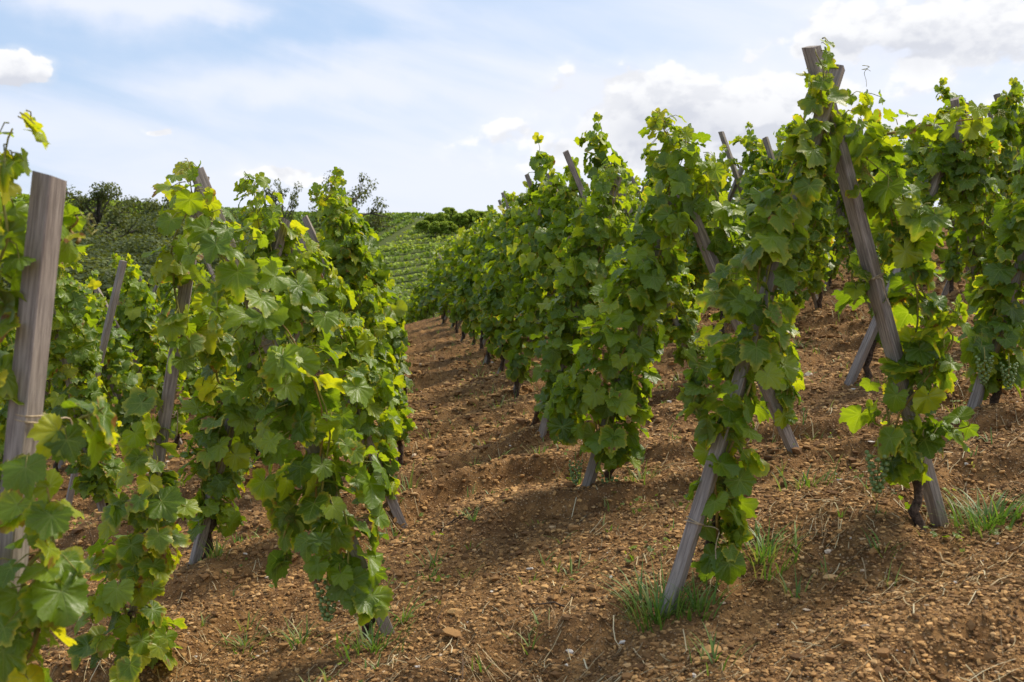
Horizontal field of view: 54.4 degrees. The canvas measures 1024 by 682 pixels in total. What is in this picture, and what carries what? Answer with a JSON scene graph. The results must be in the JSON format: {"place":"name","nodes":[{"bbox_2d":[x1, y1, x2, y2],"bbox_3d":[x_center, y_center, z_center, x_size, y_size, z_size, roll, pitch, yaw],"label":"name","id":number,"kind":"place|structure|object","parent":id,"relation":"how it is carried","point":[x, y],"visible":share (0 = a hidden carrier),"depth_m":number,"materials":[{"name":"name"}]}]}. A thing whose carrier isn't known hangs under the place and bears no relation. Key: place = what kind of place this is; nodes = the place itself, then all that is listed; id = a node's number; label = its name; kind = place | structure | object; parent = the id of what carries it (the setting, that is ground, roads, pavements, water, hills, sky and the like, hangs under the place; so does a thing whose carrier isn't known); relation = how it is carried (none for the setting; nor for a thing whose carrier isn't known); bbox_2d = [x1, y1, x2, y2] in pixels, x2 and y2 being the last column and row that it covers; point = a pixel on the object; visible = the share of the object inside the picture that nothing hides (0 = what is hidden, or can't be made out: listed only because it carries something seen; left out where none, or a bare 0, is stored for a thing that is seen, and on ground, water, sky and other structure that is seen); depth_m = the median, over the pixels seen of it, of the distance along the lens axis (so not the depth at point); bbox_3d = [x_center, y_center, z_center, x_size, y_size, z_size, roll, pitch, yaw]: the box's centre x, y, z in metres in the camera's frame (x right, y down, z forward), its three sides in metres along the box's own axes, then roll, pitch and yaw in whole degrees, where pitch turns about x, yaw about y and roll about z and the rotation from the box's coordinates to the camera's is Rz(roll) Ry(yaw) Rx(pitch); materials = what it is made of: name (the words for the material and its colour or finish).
{"place":"outdoors","nodes":[
{"label":"outdoors","id":0,"kind":"place"},
{"bbox_2d":[378,213,502,251],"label":"vineyard field","id":1,"kind":"structure","parent":0,"point":[420,231],"depth_m":153.99,"materials":[{"name":"plant"}]},
{"bbox_2d":[0,0,1023,214],"label":"sky","id":2,"kind":"structure","parent":0,"point":[440,103],"materials":[{"name":"blue"}]},
{"bbox_2d":[1,198,1023,681],"bbox_3d":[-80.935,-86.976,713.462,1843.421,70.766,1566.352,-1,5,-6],"label":"ground","id":3,"kind":"structure","parent":0,"point":[509,468],"depth_m":4.33,"materials":[{"name":"soil"}]},
{"bbox_2d":[0,312,15,353],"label":"grape vine","id":4,"kind":"object","parent":3,"relation":"on","point":[6,342],"visible":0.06,"depth_m":12.22,"materials":[{"name":"green plant"}]},
{"bbox_2d":[0,268,65,485],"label":"grape vine","id":5,"kind":"object","parent":3,"relation":"on","point":[4,413],"visible":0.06,"depth_m":8.27,"materials":[{"name":"green plant"}]},
{"bbox_2d":[0,170,76,590],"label":"wooden stake","id":6,"kind":"object","parent":3,"relation":"on","point":[39,274],"visible":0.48,"depth_m":2.19,"materials":[{"name":"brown wood"}]},
{"bbox_2d":[0,109,120,681],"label":"grape vine","id":7,"kind":"object","parent":3,"relation":"on","point":[52,596],"visible":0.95,"depth_m":2.13,"materials":[{"name":"green plant"}]},
{"bbox_2d":[0,193,146,215],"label":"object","id":8,"kind":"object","parent":3,"relation":"on","point":[24,197],"depth_m":165.01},
{"bbox_2d":[45,279,106,471],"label":"grape vine","id":9,"kind":"object","parent":3,"relation":"on","point":[99,296],"visible":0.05,"depth_m":9.33,"materials":[{"name":"green plant"}]},
{"bbox_2d":[2,243,154,287],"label":"wood tree","id":10,"kind":"object","parent":3,"relation":"on","point":[120,254],"visible":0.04,"depth_m":45.47,"materials":[{"name":"green plant"}]},
{"bbox_2d":[52,307,105,511],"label":"wooden stake","id":11,"kind":"object","parent":3,"relation":"on","point":[101,505],"visible":0.17,"depth_m":6.93,"materials":[{"name":"grey wood"}]},
{"bbox_2d":[6,265,152,307],"bbox_3d":[-18.330,1.436,41.067,11.452,9.287,11.134,-3,6,-29],"label":"wood tree","id":12,"kind":"object","parent":3,"relation":"on","point":[146,278],"visible":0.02,"depth_m":39.42,"materials":[{"name":"green plant"}]},
{"bbox_2d":[46,251,125,505],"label":"grape vine","id":13,"kind":"object","parent":3,"relation":"on","point":[70,319],"visible":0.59,"depth_m":6.86,"materials":[{"name":"green plant"}]},
{"bbox_2d":[66,260,126,505],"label":"wooden stake","id":14,"kind":"object","parent":3,"relation":"on","point":[116,289],"visible":0.44,"depth_m":7.40,"materials":[{"name":"grey wood"}]},
{"bbox_2d":[64,270,150,451],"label":"grape vine","id":15,"kind":"object","parent":3,"relation":"on","point":[120,362],"visible":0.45,"depth_m":8.43,"materials":[{"name":"green plant"}]},
{"bbox_2d":[65,181,150,247],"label":"tree","id":16,"kind":"object","parent":3,"relation":"on","point":[101,196],"visible":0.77,"depth_m":56.86,"materials":[{"name":"green plant"}]},
{"bbox_2d":[72,221,172,263],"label":"wood tree","id":17,"kind":"object","parent":3,"relation":"on","point":[128,247],"visible":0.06,"depth_m":48.93,"materials":[{"name":"green plant"}]},
{"bbox_2d":[84,212,184,242],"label":"wood tree","id":18,"kind":"object","parent":3,"relation":"on","point":[154,227],"visible":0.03,"depth_m":61.69,"materials":[{"name":"green plant"}]},
{"bbox_2d":[69,254,215,298],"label":"wood tree","id":19,"kind":"object","parent":3,"relation":"on","point":[111,280],"visible":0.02,"depth_m":40.11,"materials":[{"name":"green plant"}]},
{"bbox_2d":[121,279,170,394],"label":"grape vine","id":20,"kind":"object","parent":3,"relation":"on","point":[138,346],"visible":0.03,"depth_m":11.96,"materials":[{"name":"green plant"}]},
{"bbox_2d":[108,252,191,448],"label":"grape vine","id":21,"kind":"object","parent":3,"relation":"on","point":[132,317],"visible":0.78,"depth_m":9.52,"materials":[{"name":"green plant"}]},
{"bbox_2d":[137,197,173,217],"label":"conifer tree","id":22,"kind":"object","parent":3,"relation":"on","point":[151,207],"visible":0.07,"depth_m":100.78,"materials":[{"name":"green plant"}]},
{"bbox_2d":[67,158,248,681],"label":"grape vine","id":23,"kind":"object","parent":3,"relation":"on","point":[132,562],"visible":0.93,"depth_m":3.75,"materials":[{"name":"green plant"}]},
{"bbox_2d":[129,176,209,616],"bbox_3d":[-1.362,0.391,3.911,0.086,2.086,0.136,9,4,-19],"label":"wooden stake","id":24,"kind":"object","parent":3,"relation":"on","point":[170,387],"visible":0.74,"depth_m":3.83,"materials":[{"name":"grey wood"}]},
{"bbox_2d":[150,260,206,408],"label":"grape vine","id":25,"kind":"object","parent":3,"relation":"on","point":[194,374],"visible":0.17,"depth_m":10.94,"materials":[{"name":"green plant"}]},
{"bbox_2d":[133,239,283,273],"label":"wood tree","id":26,"kind":"object","parent":3,"relation":"on","point":[215,263],"visible":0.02,"depth_m":45.88,"materials":[{"name":"green plant"}]},
{"bbox_2d":[168,171,298,557],"bbox_3d":[-1.456,0.173,5.202,0.686,2.116,0.484,-1,5,-6],"label":"grape vine","id":27,"kind":"object","parent":3,"relation":"on","point":[205,427],"visible":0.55,"depth_m":5.14,"materials":[{"name":"green plant"}]},
{"bbox_2d":[188,217,289,564],"bbox_3d":[-1.451,0.324,5.239,0.054,2.007,0.056,15,0,-42],"label":"wooden stake","id":28,"kind":"object","parent":3,"relation":"on","point":[197,550],"visible":0.3,"depth_m":5.22,"materials":[{"name":"grey wood"}]},
{"bbox_2d":[222,244,295,481],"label":"grape vine","id":29,"kind":"object","parent":3,"relation":"on","point":[260,392],"visible":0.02,"depth_m":6.94,"materials":[{"name":"green plant"}]},
{"bbox_2d":[166,168,393,636],"bbox_3d":[-0.829,0.303,3.616,0.787,1.841,0.496,-1,5,-6],"label":"grape vine","id":30,"kind":"object","parent":3,"relation":"on","point":[288,371],"visible":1,"depth_m":3.57,"materials":[{"name":"green plant"}]},
{"bbox_2d":[263,178,302,228],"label":"sparse tree","id":31,"kind":"object","parent":3,"relation":"on","point":[290,206],"visible":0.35,"depth_m":63.96,"materials":[{"name":"green plant"}]},
{"bbox_2d":[192,167,394,637],"bbox_3d":[-0.790,0.305,3.683,0.084,2.005,0.132,-23,4,-17],"label":"wooden stake","id":32,"kind":"object","parent":3,"relation":"on","point":[204,181],"visible":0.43,"depth_m":3.69,"materials":[{"name":"grey wood"}]},
{"bbox_2d":[165,203,436,241],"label":"vineyard field","id":33,"kind":"structure","parent":3,"relation":"on","point":[398,217],"depth_m":167.71,"materials":[{"name":"plant"}]},
{"bbox_2d":[280,615,321,648],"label":"grass tuft","id":34,"kind":"object","parent":3,"relation":"on","point":[299,635],"visible":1,"depth_m":3.94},
{"bbox_2d":[273,220,403,505],"bbox_3d":[-0.942,0.167,5.362,0.706,1.628,0.456,-1,5,-6],"label":"grape vine","id":35,"kind":"object","parent":3,"relation":"on","point":[360,357],"visible":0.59,"depth_m":5.30,"materials":[{"name":"green plant"}]},
{"bbox_2d":[273,229,407,527],"bbox_3d":[-0.948,0.198,5.402,0.083,1.856,0.137,-23,4,-13],"label":"wooden stake","id":36,"kind":"object","parent":3,"relation":"on","point":[394,507],"visible":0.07,"depth_m":5.39,"materials":[{"name":"grey wood"}]},
{"bbox_2d":[247,235,445,302],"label":"vineyard field","id":37,"kind":"structure","parent":3,"relation":"on","point":[402,264],"depth_m":141.12,"materials":[{"name":"plant"}]},
{"bbox_2d":[308,170,394,232],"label":"sparse tree","id":38,"kind":"object","parent":3,"relation":"on","point":[374,223],"visible":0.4,"depth_m":59.22,"materials":[{"name":"green plant"}]},
{"bbox_2d":[308,166,416,464],"bbox_3d":[-1.032,-0.122,6.910,0.735,2.132,0.520,0,5,-3],"label":"grape vine","id":39,"kind":"object","parent":3,"relation":"on","point":[348,249],"visible":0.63,"depth_m":6.82,"materials":[{"name":"green plant"}]},
{"bbox_2d":[308,613,423,663],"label":"grass tuft","id":40,"kind":"object","parent":3,"relation":"on","point":[372,641],"visible":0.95,"depth_m":3.62,"materials":[{"name":"plant"}]},
{"bbox_2d":[334,177,411,401],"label":"grape vine","id":41,"kind":"object","parent":3,"relation":"on","point":[396,337],"visible":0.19,"depth_m":8.11,"materials":[{"name":"green plant"}]},
{"bbox_2d":[355,213,413,393],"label":"grape vine","id":42,"kind":"object","parent":3,"relation":"on","point":[401,322],"visible":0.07,"depth_m":9.38,"materials":[{"name":"green plant"}]},
{"bbox_2d":[406,275,426,323],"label":"grape vine","id":43,"kind":"object","parent":3,"relation":"on","point":[415,293],"visible":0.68,"depth_m":24.50,"materials":[{"name":"green plant"}]},
{"bbox_2d":[415,259,439,320],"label":"grape vine","id":44,"kind":"object","parent":3,"relation":"on","point":[420,316],"visible":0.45,"depth_m":23.18,"materials":[{"name":"green plant"}]},
{"bbox_2d":[422,245,448,318],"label":"grape vine","id":45,"kind":"object","parent":3,"relation":"on","point":[426,311],"visible":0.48,"depth_m":22.18,"materials":[{"name":"green plant"}]},
{"bbox_2d":[428,234,458,316],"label":"grape vine","id":46,"kind":"object","parent":3,"relation":"on","point":[449,243],"visible":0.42,"depth_m":20.92,"materials":[{"name":"green plant"}]},
{"bbox_2d":[436,226,472,323],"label":"grape vine","id":47,"kind":"object","parent":3,"relation":"on","point":[463,243],"visible":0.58,"depth_m":18.32,"materials":[{"name":"green plant"}]},
{"bbox_2d":[448,234,479,326],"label":"grape vine","id":48,"kind":"object","parent":3,"relation":"on","point":[455,284],"visible":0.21,"depth_m":17.23,"materials":[{"name":"green plant"}]},
{"bbox_2d":[450,216,491,332],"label":"grape vine","id":49,"kind":"object","parent":3,"relation":"on","point":[455,316],"visible":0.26,"depth_m":16.09,"materials":[{"name":"green plant"}]},
{"bbox_2d":[456,205,500,340],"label":"grape vine","id":50,"kind":"object","parent":3,"relation":"on","point":[464,309],"visible":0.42,"depth_m":14.87,"materials":[{"name":"green plant"}]},
{"bbox_2d":[467,198,511,344],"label":"grape vine","id":51,"kind":"object","parent":3,"relation":"on","point":[474,299],"visible":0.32,"depth_m":13.72,"materials":[{"name":"green plant"}]},
{"bbox_2d":[478,201,529,364],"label":"grape vine","id":52,"kind":"object","parent":3,"relation":"on","point":[492,302],"visible":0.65,"depth_m":11.30,"materials":[{"name":"green plant"}]},
{"bbox_2d":[475,181,534,348],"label":"grape vine","id":53,"kind":"object","parent":3,"relation":"on","point":[523,199],"visible":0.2,"depth_m":12.45,"materials":[{"name":"green plant"}]},
{"bbox_2d":[34,246,1006,681],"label":"weeds","id":54,"kind":"object","parent":3,"relation":"on","point":[786,588],"visible":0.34,"depth_m":4.38,"materials":[{"name":"green plant"}]},
{"bbox_2d":[33,315,1011,681],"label":"creeping weeds","id":55,"kind":"object","parent":3,"relation":"on","point":[907,505],"visible":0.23,"depth_m":4.28,"materials":[{"name":"green plant"}]},
{"bbox_2d":[27,243,1023,681],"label":"soil clods","id":56,"kind":"object","parent":3,"relation":"on","point":[821,669],"visible":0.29,"depth_m":4.02,"materials":[{"name":"soil"}]},
{"bbox_2d":[493,168,563,370],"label":"grape vine","id":57,"kind":"object","parent":3,"relation":"on","point":[516,282],"visible":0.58,"depth_m":9.95,"materials":[{"name":"green plant"}]},
{"bbox_2d":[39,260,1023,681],"bbox_3d":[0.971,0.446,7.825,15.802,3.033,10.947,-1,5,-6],"label":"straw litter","id":58,"kind":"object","parent":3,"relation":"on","point":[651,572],"visible":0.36,"depth_m":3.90,"materials":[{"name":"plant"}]},
{"bbox_2d":[39,269,1023,681],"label":"pebbles","id":59,"kind":"object","parent":3,"relation":"on","point":[991,655],"visible":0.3,"depth_m":3.83,"materials":[{"name":"stone"}]},
{"bbox_2d":[502,171,581,398],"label":"grape vine","id":60,"kind":"object","parent":3,"relation":"on","point":[517,364],"visible":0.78,"depth_m":8.75,"materials":[{"name":"green plant"}]},
{"bbox_2d":[529,132,573,309],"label":"grape vine","id":61,"kind":"object","parent":3,"relation":"on","point":[545,159],"visible":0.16,"depth_m":11.27,"materials":[{"name":"green plant"}]},
{"bbox_2d":[563,150,586,201],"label":"wooden stake","id":62,"kind":"object","parent":3,"relation":"on","point":[570,163],"visible":0.22,"depth_m":8.77,"materials":[{"name":"grey wood"}]},
{"bbox_2d":[538,176,621,438],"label":"wooden stake","id":63,"kind":"object","parent":3,"relation":"on","point":[543,428],"visible":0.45,"depth_m":6.87,"materials":[{"name":"grey wood"}]},
{"bbox_2d":[530,154,634,425],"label":"grape vine","id":64,"kind":"object","parent":3,"relation":"on","point":[582,263],"visible":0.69,"depth_m":6.79,"materials":[{"name":"green plant"}]},
{"bbox_2d":[560,157,618,331],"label":"grape vine","id":65,"kind":"object","parent":3,"relation":"on","point":[574,200],"visible":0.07,"depth_m":9.91,"materials":[{"name":"green plant"}]},
{"bbox_2d":[574,112,651,362],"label":"grape vine","id":66,"kind":"object","parent":3,"relation":"on","point":[600,151],"visible":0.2,"depth_m":8.84,"materials":[{"name":"green plant"}]},
{"bbox_2d":[543,107,710,485],"bbox_3d":[0.588,-0.167,5.065,0.804,2.035,0.494,-2,5,-21],"label":"grape vine","id":67,"kind":"object","parent":3,"relation":"on","point":[643,278],"visible":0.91,"depth_m":5.00,"materials":[{"name":"green plant"}]},
{"bbox_2d":[581,166,686,486],"bbox_3d":[0.630,-0.025,5.174,0.057,1.855,0.055,16,-1,38],"label":"wooden stake","id":68,"kind":"object","parent":3,"relation":"on","point":[590,476],"visible":0.14,"depth_m":5.15,"materials":[{"name":"grey wood"}]},
{"bbox_2d":[640,142,656,189],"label":"grape vine","id":69,"kind":"object","parent":3,"relation":"on","point":[648,175],"visible":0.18,"depth_m":14.70,"materials":[{"name":"green plant"}]},
{"bbox_2d":[592,559,711,633],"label":"grass tuft","id":70,"kind":"object","parent":3,"relation":"on","point":[657,617],"visible":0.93,"depth_m":3.54,"materials":[{"name":"plant"}]},
{"bbox_2d":[614,183,707,366],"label":"grape vine","id":71,"kind":"object","parent":3,"relation":"on","point":[685,332],"visible":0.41,"depth_m":7.34,"materials":[{"name":"green plant"}]},
{"bbox_2d":[646,568,750,620],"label":"grass tuft","id":72,"kind":"object","parent":3,"relation":"on","point":[699,603],"visible":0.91,"depth_m":3.50,"materials":[{"name":"plant"}]},
{"bbox_2d":[675,144,743,317],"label":"grape vine","id":73,"kind":"object","parent":3,"relation":"on","point":[695,258],"visible":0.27,"depth_m":10.70,"materials":[{"name":"green plant"}]},
{"bbox_2d":[685,621,758,675],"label":"grass tuft","id":74,"kind":"object","parent":3,"relation":"on","point":[712,643],"visible":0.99,"depth_m":3.06,"materials":[{"name":"plant"}]},
{"bbox_2d":[718,131,745,198],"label":"wooden stake","id":75,"kind":"object","parent":3,"relation":"on","point":[729,155],"visible":0.25,"depth_m":10.96,"materials":[{"name":"grey wood"}]},
{"bbox_2d":[677,194,798,452],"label":"wooden stake","id":76,"kind":"object","parent":3,"relation":"on","point":[711,260],"visible":0.21,"depth_m":5.09,"materials":[{"name":"grey wood"}]},
{"bbox_2d":[682,148,804,428],"bbox_3d":[1.182,-0.168,5.086,0.696,1.616,0.355,-1,5,-6],"label":"grape vine","id":77,"kind":"object","parent":3,"relation":"on","point":[723,211],"visible":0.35,"depth_m":5.00,"materials":[{"name":"green plant"}]},
{"bbox_2d":[709,140,777,333],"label":"grape vine","id":78,"kind":"object","parent":3,"relation":"on","point":[757,180],"visible":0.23,"depth_m":9.69,"materials":[{"name":"green plant"}]},
{"bbox_2d":[729,121,773,198],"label":"grape vine","id":79,"kind":"object","parent":3,"relation":"on","point":[749,142],"visible":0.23,"depth_m":10.73,"materials":[{"name":"green plant"}]},
{"bbox_2d":[659,64,844,616],"bbox_3d":[0.886,0.048,3.581,0.127,2.191,0.079,16,-3,39],"label":"wooden stake","id":80,"kind":"object","parent":3,"relation":"on","point":[691,532],"visible":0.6,"depth_m":3.56,"materials":[{"name":"grey wood"}]},
{"bbox_2d":[676,37,848,584],"bbox_3d":[0.895,-0.080,3.597,0.652,2.020,0.411,-1,5,-6],"label":"grape vine","id":81,"kind":"object","parent":3,"relation":"on","point":[779,210],"visible":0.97,"depth_m":3.55,"materials":[{"name":"green plant"}]},
{"bbox_2d":[719,519,813,580],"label":"grass tuft","id":82,"kind":"object","parent":3,"relation":"on","point":[770,551],"visible":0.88,"depth_m":3.81,"materials":[{"name":"plant"}]},
{"bbox_2d":[762,136,817,308],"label":"wooden stake","id":83,"kind":"object","parent":3,"relation":"on","point":[770,154],"visible":0.23,"depth_m":9.73,"materials":[{"name":"grey wood"}]},
{"bbox_2d":[773,114,835,308],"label":"grape vine","id":84,"kind":"object","parent":3,"relation":"on","point":[784,165],"visible":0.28,"depth_m":9.65,"materials":[{"name":"green plant"}]},
{"bbox_2d":[770,463,843,490],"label":"grass tuft","id":85,"kind":"object","parent":3,"relation":"on","point":[807,482],"visible":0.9,"depth_m":4.72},
{"bbox_2d":[777,109,855,315],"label":"grape vine","id":86,"kind":"object","parent":3,"relation":"on","point":[820,230],"visible":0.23,"depth_m":8.24,"materials":[{"name":"green plant"}]},
{"bbox_2d":[825,169,875,286],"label":"grape vine","id":87,"kind":"object","parent":3,"relation":"on","point":[833,273],"visible":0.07,"depth_m":12.19,"materials":[{"name":"green plant"}]},
{"bbox_2d":[832,113,889,317],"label":"grape vine","id":88,"kind":"object","parent":3,"relation":"on","point":[840,223],"visible":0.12,"depth_m":8.45,"materials":[{"name":"green plant"}]},
{"bbox_2d":[802,45,948,527],"bbox_3d":[1.419,-0.110,3.766,0.086,2.066,0.134,-23,11,-23],"label":"wooden stake","id":89,"kind":"object","parent":3,"relation":"on","point":[867,256],"visible":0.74,"depth_m":3.76,"materials":[{"name":"brown wood"}]},
{"bbox_2d":[874,113,908,173],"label":"grape vine","id":90,"kind":"object","parent":3,"relation":"on","point":[890,162],"visible":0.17,"depth_m":11.96,"materials":[{"name":"green plant"}]},
{"bbox_2d":[844,102,969,384],"bbox_3d":[2.659,-0.591,6.736,0.059,2.150,0.064,19,4,-39],"label":"wooden stake","id":91,"kind":"object","parent":3,"relation":"on","point":[863,350],"visible":0.41,"depth_m":6.75,"materials":[{"name":"grey wood"}]},
{"bbox_2d":[884,120,931,264],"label":"grape vine","id":92,"kind":"object","parent":3,"relation":"on","point":[916,158],"visible":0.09,"depth_m":10.63,"materials":[{"name":"green plant"}]},
{"bbox_2d":[863,99,972,378],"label":"grape vine","id":93,"kind":"object","parent":3,"relation":"on","point":[935,161],"visible":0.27,"depth_m":6.67,"materials":[{"name":"green plant"}]},
{"bbox_2d":[831,65,1005,532],"bbox_3d":[1.477,-0.107,3.766,0.585,1.825,0.427,1,5,16],"label":"grape vine","id":94,"kind":"object","parent":3,"relation":"on","point":[914,222],"visible":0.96,"depth_m":3.73,"materials":[{"name":"green plant"}]},
{"bbox_2d":[931,77,982,249],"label":"grape vine","id":95,"kind":"object","parent":3,"relation":"on","point":[943,91],"visible":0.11,"depth_m":10.53,"materials":[{"name":"green plant"}]},
{"bbox_2d":[950,97,984,319],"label":"wooden stake","id":96,"kind":"object","parent":3,"relation":"on","point":[954,102],"visible":0.19,"depth_m":6.62,"materials":[{"name":"brown wood"}]},
{"bbox_2d":[930,484,1023,538],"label":"grass tuft","id":97,"kind":"object","parent":3,"relation":"on","point":[998,520],"visible":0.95,"depth_m":3.82,"materials":[{"name":"plant"}]},
{"bbox_2d":[935,97,1021,311],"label":"grape vine","id":98,"kind":"object","parent":3,"relation":"on","point":[973,221],"visible":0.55,"depth_m":6.66,"materials":[{"name":"green plant"}]},
{"bbox_2d":[940,77,1023,293],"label":"grape vine","id":99,"kind":"object","parent":3,"relation":"on","point":[953,266],"visible":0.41,"depth_m":9.22,"materials":[{"name":"green plant"}]},
{"bbox_2d":[956,150,1023,404],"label":"grape vine","id":100,"kind":"object","parent":3,"relation":"on","point":[997,373],"visible":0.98,"depth_m":5.29,"materials":[{"name":"green plant"}]},
{"bbox_2d":[967,251,1023,408],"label":"wooden stake","id":101,"kind":"object","parent":3,"relation":"on","point":[976,396],"visible":0.17,"depth_m":5.34,"materials":[{"name":"grey wood"}]},
{"bbox_2d":[1007,81,1023,186],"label":"grape vine","id":102,"kind":"object","parent":3,"relation":"on","point":[1020,119],"visible":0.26,"depth_m":9.42,"materials":[{"name":"green plant"}]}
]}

